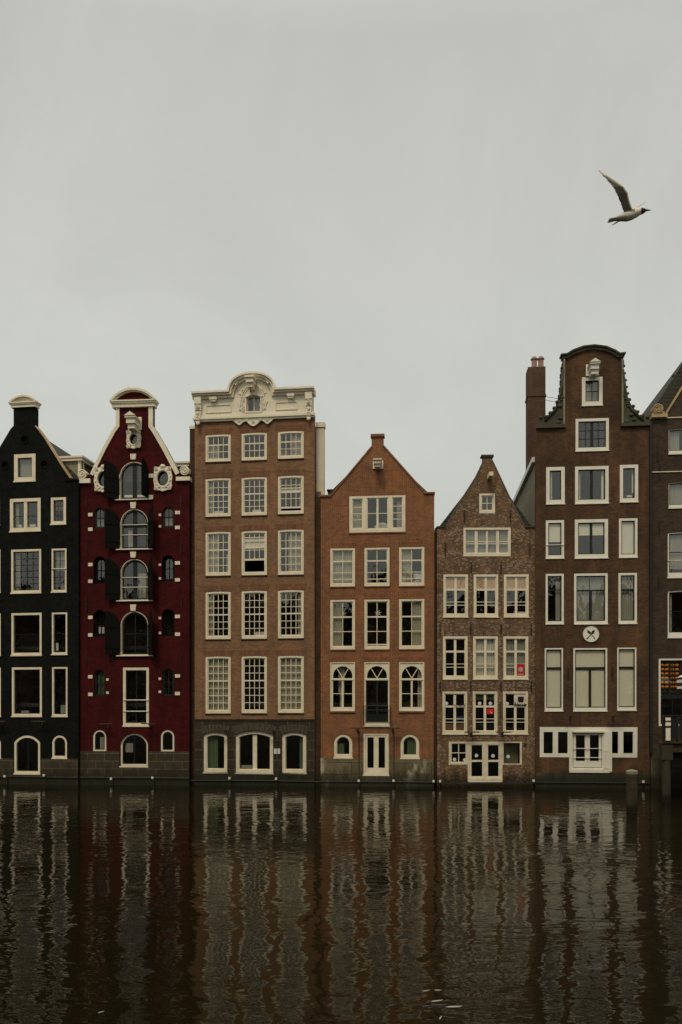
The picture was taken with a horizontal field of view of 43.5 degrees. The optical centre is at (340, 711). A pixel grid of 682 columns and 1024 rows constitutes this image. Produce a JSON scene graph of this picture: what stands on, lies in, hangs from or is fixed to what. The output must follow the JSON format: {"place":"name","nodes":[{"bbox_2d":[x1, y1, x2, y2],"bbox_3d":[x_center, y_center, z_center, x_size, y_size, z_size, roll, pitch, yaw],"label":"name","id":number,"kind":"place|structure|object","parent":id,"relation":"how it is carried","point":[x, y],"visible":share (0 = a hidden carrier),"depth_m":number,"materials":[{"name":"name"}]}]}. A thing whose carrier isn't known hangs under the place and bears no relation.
{"place":"outdoors","nodes":[
{"label":"outdoors","id":0,"kind":"place"},
{"bbox_2d":[0,772,681,1023],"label":"canal water","id":1,"kind":"structure","parent":0,"point":[183,904],"depth_m":17.24,"materials":[{"name":"black liquid"}]},
{"bbox_2d":[0,395,94,784],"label":"canal house","id":2,"kind":"structure","parent":1,"relation":"in","point":[39,580],"depth_m":46.37,"materials":[{"name":"black brick"}]},
{"bbox_2d":[0,613,0,655],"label":"window","id":3,"kind":"structure","parent":2,"relation":"in","point":[0,613],"depth_m":46.62,"materials":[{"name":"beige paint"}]},
{"bbox_2d":[0,668,0,716],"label":"window","id":4,"kind":"structure","parent":2,"relation":"in","point":[0,668],"depth_m":46.62,"materials":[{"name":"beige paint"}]},
{"bbox_2d":[13,454,35,482],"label":"window","id":5,"kind":"structure","parent":2,"relation":"in","point":[24,464],"depth_m":46.49,"materials":[{"name":"beige paint"}]},
{"bbox_2d":[9,498,40,532],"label":"window","id":6,"kind":"structure","parent":2,"relation":"in","point":[18,528],"depth_m":46.47,"materials":[{"name":"beige paint"}]},
{"bbox_2d":[10,549,41,593],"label":"window","id":7,"kind":"structure","parent":2,"relation":"in","point":[15,554],"depth_m":46.52,"materials":[{"name":"beige paint"}]},
{"bbox_2d":[10,613,41,655],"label":"window","id":8,"kind":"structure","parent":2,"relation":"in","point":[13,653],"depth_m":46.47,"materials":[{"name":"beige paint"}]},
{"bbox_2d":[11,667,41,716],"bbox_3d":[-17.019,-1.068,46.499,1.800,2.699,0.307,0,0,9],"label":"window","id":9,"kind":"structure","parent":2,"relation":"in","point":[23,713],"depth_m":46.47,"materials":[{"name":"beige paint"}]},
{"bbox_2d":[13,736,39,774],"bbox_3d":[-17.003,2.342,46.462,1.559,2.117,0.240,0,0,9],"label":"window frame","id":10,"kind":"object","parent":2,"relation":"in","point":[16,772],"depth_m":46.46,"materials":[{"name":"beige paint"}]},
{"bbox_2d":[50,497,66,524],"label":"window","id":11,"kind":"structure","parent":2,"relation":"in","point":[58,504],"depth_m":46.19,"materials":[{"name":"beige paint"}]},
{"bbox_2d":[51,548,66,592],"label":"window","id":12,"kind":"structure","parent":2,"relation":"in","point":[60,553],"depth_m":46.24,"materials":[{"name":"beige paint"}]},
{"bbox_2d":[51,736,66,758],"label":"window","id":13,"kind":"structure","parent":2,"relation":"in","point":[54,756],"depth_m":46.15,"materials":[{"name":"beige paint"}]},
{"bbox_2d":[51,612,67,654],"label":"window","id":14,"kind":"structure","parent":2,"relation":"in","point":[59,613],"depth_m":46.18,"materials":[{"name":"beige paint"}]},
{"bbox_2d":[51,667,67,716],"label":"window","id":15,"kind":"structure","parent":2,"relation":"in","point":[63,713],"depth_m":46.18,"materials":[{"name":"beige paint"}]},
{"bbox_2d":[78,387,191,784],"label":"canal house","id":16,"kind":"structure","parent":1,"relation":"on","point":[135,578],"depth_m":45.90,"materials":[{"name":"red brick"}]},
{"bbox_2d":[93,730,105,750],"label":"window","id":17,"kind":"structure","parent":16,"relation":"in","point":[102,739],"depth_m":46.11,"materials":[{"name":"beige paint"}]},
{"bbox_2d":[95,508,104,527],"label":"window","id":18,"kind":"structure","parent":16,"relation":"in","point":[100,523],"depth_m":46.17,"materials":[{"name":"black paint"}]},
{"bbox_2d":[95,557,104,583],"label":"window","id":19,"kind":"structure","parent":16,"relation":"in","point":[100,558],"depth_m":46.29,"materials":[{"name":"black paint"}]},
{"bbox_2d":[95,611,104,635],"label":"window","id":20,"kind":"structure","parent":16,"relation":"in","point":[101,629],"depth_m":46.29,"materials":[{"name":"black paint"}]},
{"bbox_2d":[95,670,104,695],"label":"window","id":21,"kind":"structure","parent":16,"relation":"in","point":[101,676],"depth_m":46.18,"materials":[{"name":"black paint"}]},
{"bbox_2d":[119,733,147,766],"bbox_3d":[-11.090,2.056,45.998,1.590,1.834,0.317,0,0,5],"label":"window frame","id":22,"kind":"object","parent":16,"relation":"in","point":[128,746],"depth_m":46.01,"materials":[{"name":"beige paint"}]},
{"bbox_2d":[115,462,152,500],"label":"window","id":23,"kind":"structure","parent":16,"relation":"in","point":[126,497],"depth_m":46.02,"materials":[{"name":"beige paint"}]},
{"bbox_2d":[116,509,152,549],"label":"window","id":24,"kind":"structure","parent":16,"relation":"in","point":[132,534],"depth_m":46.02,"materials":[{"name":"beige paint"}]},
{"bbox_2d":[116,559,152,601],"bbox_3d":[-11.066,-7.060,45.972,1.976,2.272,0.407,0,0,5],"label":"window","id":25,"kind":"structure","parent":16,"relation":"in","point":[140,580],"depth_m":46.03,"materials":[{"name":"beige paint"}]},
{"bbox_2d":[116,611,152,655],"bbox_3d":[-11.062,-4.184,45.938,1.990,2.402,0.340,0,0,5],"label":"window","id":26,"kind":"structure","parent":16,"relation":"in","point":[126,616],"depth_m":46.01,"materials":[{"name":"beige paint"}]},
{"bbox_2d":[122,668,148,726],"bbox_3d":[-10.988,-0.788,45.936,1.482,3.180,0.228,0,0,5],"label":"window frame","id":27,"kind":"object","parent":16,"relation":"in","point":[125,724],"depth_m":45.91,"materials":[{"name":"beige paint"}]},
{"bbox_2d":[161,730,173,750],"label":"window","id":28,"kind":"structure","parent":16,"relation":"in","point":[166,731],"depth_m":45.77,"materials":[{"name":"beige paint"}]},
{"bbox_2d":[163,507,173,526],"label":"window","id":29,"kind":"structure","parent":16,"relation":"in","point":[168,522],"depth_m":45.83,"materials":[{"name":"black paint"}]},
{"bbox_2d":[163,556,173,580],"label":"window","id":30,"kind":"structure","parent":16,"relation":"in","point":[168,557],"depth_m":45.94,"materials":[{"name":"black paint"}]},
{"bbox_2d":[163,610,173,635],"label":"window","id":31,"kind":"structure","parent":16,"relation":"in","point":[167,611],"depth_m":45.94,"materials":[{"name":"black paint"}]},
{"bbox_2d":[163,669,173,695],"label":"window","id":32,"kind":"structure","parent":16,"relation":"in","point":[168,670],"depth_m":45.82,"materials":[{"name":"black paint"}]},
{"bbox_2d":[189,371,325,785],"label":"canal house","id":33,"kind":"structure","parent":1,"relation":"on","point":[257,454],"depth_m":45.44,"materials":[{"name":"brown brick"}]},
{"bbox_2d":[203,732,227,772],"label":"window","id":34,"kind":"structure","parent":33,"relation":"in","point":[210,739],"depth_m":45.73,"materials":[{"name":"beige paint"}]},
{"bbox_2d":[205,434,230,462],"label":"window","id":35,"kind":"structure","parent":33,"relation":"in","point":[212,452],"depth_m":45.67,"materials":[{"name":"beige paint"}]},
{"bbox_2d":[205,478,230,517],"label":"window","id":36,"kind":"structure","parent":33,"relation":"in","point":[210,513],"depth_m":45.67,"materials":[{"name":"beige paint"}]},
{"bbox_2d":[205,532,230,576],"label":"window","id":37,"kind":"structure","parent":33,"relation":"in","point":[212,538],"depth_m":45.69,"materials":[{"name":"beige paint"}]},
{"bbox_2d":[205,591,230,639],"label":"window","id":38,"kind":"structure","parent":33,"relation":"in","point":[210,596],"depth_m":45.68,"materials":[{"name":"beige paint"}]},
{"bbox_2d":[205,656,230,714],"bbox_3d":[-6.543,-1.414,45.689,1.397,3.104,0.272,0,0,7],"label":"window","id":39,"kind":"structure","parent":33,"relation":"in","point":[218,672],"depth_m":45.73,"materials":[{"name":"beige paint"}]},
{"bbox_2d":[247,396,259,410],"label":"window","id":40,"kind":"structure","parent":33,"relation":"in","point":[256,399],"depth_m":45.52,"materials":[{"name":"beige paint"}]},
{"bbox_2d":[241,433,266,461],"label":"window","id":41,"kind":"structure","parent":33,"relation":"in","point":[244,459],"depth_m":45.41,"materials":[{"name":"beige paint"}]},
{"bbox_2d":[241,477,266,516],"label":"window","id":42,"kind":"structure","parent":33,"relation":"in","point":[255,513],"depth_m":45.43,"materials":[{"name":"beige paint"}]},
{"bbox_2d":[241,531,266,576],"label":"window","id":43,"kind":"structure","parent":33,"relation":"in","point":[249,542],"depth_m":45.44,"materials":[{"name":"beige paint"}]},
{"bbox_2d":[241,591,266,639],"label":"window","id":44,"kind":"structure","parent":33,"relation":"in","point":[259,635],"depth_m":45.42,"materials":[{"name":"beige paint"}]},
{"bbox_2d":[241,656,266,713],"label":"window","id":45,"kind":"structure","parent":33,"relation":"in","point":[244,711],"depth_m":45.42,"materials":[{"name":"beige paint"}]},
{"bbox_2d":[235,731,273,773],"bbox_3d":[-4.577,2.145,45.476,2.089,2.292,0.317,0,0,7],"label":"window","id":46,"kind":"structure","parent":33,"relation":"in","point":[248,771],"depth_m":45.47,"materials":[{"name":"beige paint"}]},
{"bbox_2d":[277,431,303,459],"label":"window","id":47,"kind":"structure","parent":33,"relation":"in","point":[297,437],"depth_m":45.23,"materials":[{"name":"beige paint"}]},
{"bbox_2d":[277,475,303,515],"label":"window","id":48,"kind":"structure","parent":33,"relation":"in","point":[300,489],"depth_m":45.20,"materials":[{"name":"beige paint"}]},
{"bbox_2d":[277,529,303,575],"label":"window","id":49,"kind":"structure","parent":33,"relation":"in","point":[295,548],"depth_m":45.24,"materials":[{"name":"beige paint"}]},
{"bbox_2d":[277,590,303,638],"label":"window","id":50,"kind":"structure","parent":33,"relation":"in","point":[300,599],"depth_m":45.20,"materials":[{"name":"beige paint"}]},
{"bbox_2d":[277,656,303,713],"bbox_3d":[-2.640,-1.431,45.221,1.403,3.086,0.272,0,0,7],"label":"window","id":51,"kind":"structure","parent":33,"relation":"in","point":[290,668],"depth_m":45.29,"materials":[{"name":"beige paint"}]},
{"bbox_2d":[281,732,306,773],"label":"window","id":52,"kind":"structure","parent":33,"relation":"in","point":[302,770],"depth_m":45.21,"materials":[{"name":"beige paint"}]},
{"bbox_2d":[320,434,436,786],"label":"canal house","id":53,"kind":"structure","parent":1,"relation":"on","point":[378,553],"depth_m":44.91,"materials":[{"name":"brown brick"}]},
{"bbox_2d":[330,548,354,587],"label":"window","id":54,"kind":"structure","parent":53,"relation":"in","point":[342,560],"depth_m":45.16,"materials":[{"name":"beige paint"}]},
{"bbox_2d":[330,599,354,650],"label":"window","id":55,"kind":"structure","parent":53,"relation":"in","point":[336,606],"depth_m":45.07,"materials":[{"name":"beige paint"}]},
{"bbox_2d":[330,662,354,712],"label":"window","id":56,"kind":"structure","parent":53,"relation":"in","point":[333,665],"depth_m":45.03,"materials":[{"name":"beige paint"}]},
{"bbox_2d":[333,734,352,758],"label":"window","id":57,"kind":"structure","parent":53,"relation":"in","point":[338,747],"depth_m":45.05,"materials":[{"name":"beige paint"}]},
{"bbox_2d":[363,733,388,775],"bbox_3d":[1.845,2.239,44.898,1.389,2.226,0.190,0,0,5],"label":"water door","id":58,"kind":"structure","parent":53,"relation":"in","point":[376,770],"depth_m":44.90,"materials":[{"name":"beige paint"}]},
{"bbox_2d":[364,547,389,586],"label":"window","id":59,"kind":"structure","parent":53,"relation":"in","point":[387,549],"depth_m":44.88,"materials":[{"name":"beige paint"}]},
{"bbox_2d":[364,599,389,649],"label":"window","id":60,"kind":"structure","parent":53,"relation":"in","point":[366,601],"depth_m":44.88,"materials":[{"name":"beige paint"}]},
{"bbox_2d":[364,662,389,726],"bbox_3d":[1.888,-0.910,44.879,1.356,3.390,0.200,0,0,5],"label":"door","id":61,"kind":"structure","parent":53,"relation":"in","point":[367,665],"depth_m":44.88,"materials":[{"name":"beige paint"}]},
{"bbox_2d":[349,495,405,533],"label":"window","id":62,"kind":"structure","parent":53,"relation":"in","point":[358,505],"depth_m":44.92,"materials":[{"name":"beige paint"}]},
{"bbox_2d":[400,734,419,758],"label":"window","id":63,"kind":"structure","parent":53,"relation":"in","point":[412,744],"depth_m":44.76,"materials":[{"name":"beige paint"}]},
{"bbox_2d":[399,547,424,586],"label":"window","id":64,"kind":"structure","parent":53,"relation":"in","point":[405,553],"depth_m":44.77,"materials":[{"name":"beige paint"}]},
{"bbox_2d":[399,599,424,649],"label":"window","id":65,"kind":"structure","parent":53,"relation":"in","point":[417,605],"depth_m":44.76,"materials":[{"name":"beige paint"}]},
{"bbox_2d":[399,662,424,712],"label":"window","id":66,"kind":"structure","parent":53,"relation":"in","point":[402,665],"depth_m":44.70,"materials":[{"name":"beige paint"}]},
{"bbox_2d":[434,455,535,786],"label":"canal house","id":67,"kind":"structure","parent":1,"relation":"in","point":[485,588],"depth_m":44.40,"materials":[{"name":"brown brick"}]},
{"bbox_2d":[442,636,467,679],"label":"window","id":68,"kind":"structure","parent":67,"relation":"in","point":[465,638],"depth_m":44.42,"materials":[{"name":"beige paint"}]},
{"bbox_2d":[442,691,467,734],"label":"window","id":69,"kind":"structure","parent":67,"relation":"in","point":[454,728],"depth_m":44.42,"materials":[{"name":"beige paint"}]},
{"bbox_2d":[443,574,468,617],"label":"window","id":70,"kind":"structure","parent":67,"relation":"in","point":[451,582],"depth_m":44.45,"materials":[{"name":"beige paint"}]},
{"bbox_2d":[472,691,497,734],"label":"window","id":71,"kind":"structure","parent":67,"relation":"in","point":[477,695],"depth_m":44.40,"materials":[{"name":"beige paint"}]},
{"bbox_2d":[473,574,498,617],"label":"window","id":72,"kind":"structure","parent":67,"relation":"in","point":[482,582],"depth_m":44.44,"materials":[{"name":"beige paint"}]},
{"bbox_2d":[473,636,498,679],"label":"window","id":73,"kind":"structure","parent":67,"relation":"in","point":[485,648],"depth_m":44.45,"materials":[{"name":"beige paint"}]},
{"bbox_2d":[479,493,494,512],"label":"window","id":74,"kind":"structure","parent":67,"relation":"in","point":[492,495],"depth_m":44.40,"materials":[{"name":"beige paint"}]},
{"bbox_2d":[463,528,510,555],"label":"window","id":75,"kind":"structure","parent":67,"relation":"in","point":[476,541],"depth_m":44.54,"materials":[{"name":"beige paint"}]},
{"bbox_2d":[487,709,492,713],"bbox_3d":[7.747,-0.025,44.427,0.328,0.278,0.019,0,0,1],"label":"sign","id":76,"kind":"object","parent":67,"relation":"attached to","point":[489,711],"visible":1,"depth_m":44.42,"materials":[{"name":"paper"}]},
{"bbox_2d":[503,636,528,679],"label":"window","id":77,"kind":"structure","parent":67,"relation":"in","point":[515,648],"depth_m":44.43,"materials":[{"name":"beige paint"}]},
{"bbox_2d":[503,691,528,734],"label":"window","id":78,"kind":"structure","parent":67,"relation":"in","point":[513,732],"depth_m":44.38,"materials":[{"name":"beige paint"}]},
{"bbox_2d":[503,574,529,617],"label":"window","id":79,"kind":"structure","parent":67,"relation":"in","point":[512,582],"depth_m":44.42,"materials":[{"name":"beige paint"}]},
{"bbox_2d":[517,664,523,674],"bbox_3d":[9.323,-2.193,44.400,0.391,0.594,0.021,0,0,1],"label":"poster","id":80,"kind":"object","parent":67,"relation":"attached to","point":[520,669],"visible":1,"depth_m":44.40,"materials":[{"name":"red paper"}]},
{"bbox_2d":[513,344,651,787],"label":"canal house","id":81,"kind":"structure","parent":1,"relation":"in","point":[582,499],"depth_m":44.03,"materials":[{"name":"brown brick"}]},
{"bbox_2d":[544,648,563,711],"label":"window","id":82,"kind":"structure","parent":81,"relation":"in","point":[553,656],"depth_m":44.26,"materials":[{"name":"grey paint"}]},
{"bbox_2d":[545,574,563,624],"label":"window","id":83,"kind":"structure","parent":81,"relation":"in","point":[559,578],"depth_m":44.18,"materials":[{"name":"grey paint"}]},
{"bbox_2d":[546,467,564,504],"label":"window","id":84,"kind":"structure","parent":81,"relation":"in","point":[549,501],"depth_m":44.16,"materials":[{"name":"grey paint"}]},
{"bbox_2d":[546,520,564,558],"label":"window","id":85,"kind":"structure","parent":81,"relation":"in","point":[554,528],"depth_m":44.18,"materials":[{"name":"grey paint"}]},
{"bbox_2d":[573,733,601,766],"bbox_3d":[12.669,1.963,43.996,1.467,1.780,0.130,0,0,5],"label":"door","id":86,"kind":"structure","parent":81,"relation":"in","point":[587,763],"depth_m":44.01,"materials":[{"name":"grey paint"}]},
{"bbox_2d":[573,648,607,711],"bbox_3d":[12.817,-1.646,44.038,1.732,3.271,0.220,0,0,5],"label":"window","id":87,"kind":"structure","parent":81,"relation":"in","point":[589,664],"depth_m":44.08,"materials":[{"name":"grey paint"}]},
{"bbox_2d":[583,626,598,641],"bbox_3d":[12.834,-3.994,43.938,0.810,0.810,0.071,0,0,5],"label":"round sign","id":88,"kind":"object","parent":81,"relation":"attached to","point":[590,633],"visible":1,"depth_m":43.91,"materials":[{"name":"white metal"}]},
{"bbox_2d":[574,573,607,624],"bbox_3d":[12.849,-5.800,44.069,1.722,2.629,0.287,0,0,5],"label":"window","id":89,"kind":"structure","parent":81,"relation":"in","point":[590,606],"depth_m":44.14,"materials":[{"name":"grey paint"}]},
{"bbox_2d":[575,418,608,451],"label":"window","id":90,"kind":"structure","parent":81,"relation":"in","point":[591,420],"depth_m":44.02,"materials":[{"name":"grey paint"}]},
{"bbox_2d":[575,466,608,504],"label":"window","id":91,"kind":"structure","parent":81,"relation":"in","point":[604,470],"depth_m":44.02,"materials":[{"name":"grey paint"}]},
{"bbox_2d":[575,519,608,558],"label":"window","id":92,"kind":"structure","parent":81,"relation":"in","point":[583,527],"depth_m":44.04,"materials":[{"name":"grey paint"}]},
{"bbox_2d":[582,377,602,405],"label":"window","id":93,"kind":"structure","parent":81,"relation":"in","point":[592,389],"depth_m":44.01,"materials":[{"name":"grey paint"}]},
{"bbox_2d":[617,648,636,710],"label":"window","id":94,"kind":"structure","parent":81,"relation":"in","point":[626,657],"depth_m":43.93,"materials":[{"name":"grey paint"}]},
{"bbox_2d":[618,573,637,623],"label":"window","id":95,"kind":"structure","parent":81,"relation":"in","point":[627,582],"depth_m":43.98,"materials":[{"name":"grey paint"}]},
{"bbox_2d":[619,518,637,557],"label":"window","id":96,"kind":"structure","parent":81,"relation":"in","point":[627,526],"depth_m":43.91,"materials":[{"name":"grey paint"}]},
{"bbox_2d":[620,465,638,502],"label":"window","id":97,"kind":"structure","parent":81,"relation":"in","point":[634,468],"depth_m":43.84,"materials":[{"name":"grey paint"}]},
{"bbox_2d":[626,769,637,812],"bbox_3d":[11.239,3.665,33.066,0.442,2.878,0.454,0,0,0],"label":"mooring post","id":98,"kind":"object","parent":1,"relation":"in","point":[631,790],"visible":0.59,"depth_m":32.88,"materials":[{"name":"brown wood"}]},
{"bbox_2d":[643,362,681,787],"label":"canal house","id":99,"kind":"structure","parent":1,"relation":"in","point":[663,410],"depth_m":43.73,"materials":[{"name":"brown brick"}]},
{"bbox_2d":[659,658,681,725],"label":"shop window","id":100,"kind":"structure","parent":99,"relation":"in","point":[663,693],"depth_m":43.74,"materials":[{"name":"grey paint"}]},
{"bbox_2d":[661,661,680,691],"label":"shop sign","id":101,"kind":"object","parent":99,"relation":"attached to","point":[669,680],"visible":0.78,"depth_m":43.92,"materials":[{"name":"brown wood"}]},
{"bbox_2d":[667,532,681,577],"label":"window","id":102,"kind":"structure","parent":99,"relation":"in","point":[674,538],"depth_m":43.84,"materials":[{"name":"grey paint"}]},
{"bbox_2d":[667,590,681,637],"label":"window","id":103,"kind":"structure","parent":99,"relation":"in","point":[671,634],"depth_m":43.73,"materials":[{"name":"grey paint"}]},
{"bbox_2d":[668,429,681,454],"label":"window","id":104,"kind":"structure","parent":99,"relation":"in","point":[673,433],"depth_m":43.86,"materials":[{"name":"grey paint"}]},
{"bbox_2d":[668,482,681,508],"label":"window","id":105,"kind":"structure","parent":99,"relation":"in","point":[675,489],"depth_m":43.85,"materials":[{"name":"grey paint"}]},
{"bbox_2d":[659,738,681,801],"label":"wooden terrace","id":106,"kind":"structure","parent":1,"relation":"in","point":[668,757],"depth_m":37.06,"materials":[{"name":"brown wood"}]},
{"bbox_2d":[665,717,670,741],"bbox_3d":[14.108,0.761,36.926,0.220,1.057,0.065,0,0,0],"label":"notice board","id":107,"kind":"object","parent":106,"relation":"on","point":[668,728],"visible":1,"depth_m":36.90,"materials":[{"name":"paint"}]},
{"bbox_2d":[661,715,681,741],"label":"terrace railing","id":108,"kind":"object","parent":106,"relation":"on","point":[676,729],"visible":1,"depth_m":37.03,"materials":[{"name":"black metal"}]},
{"bbox_2d":[677,675,681,688],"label":"parasol","id":109,"kind":"object","parent":106,"relation":"on","point":[679,682],"visible":1,"depth_m":39.46,"materials":[{"name":"white fabric"}]},
{"bbox_2d":[0,0,681,529],"label":"sky","id":110,"kind":"structure","parent":0,"point":[388,209],"materials":[{"name":"grey"}]},
{"bbox_2d":[599,170,650,224],"bbox_3d":[3.078,-5.379,9.051,1.004,0.544,0.316,0,0,-39],"label":"seagull","id":111,"kind":"object","parent":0,"point":[629,213],"visible":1,"depth_m":8.95,"materials":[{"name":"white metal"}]}
]}

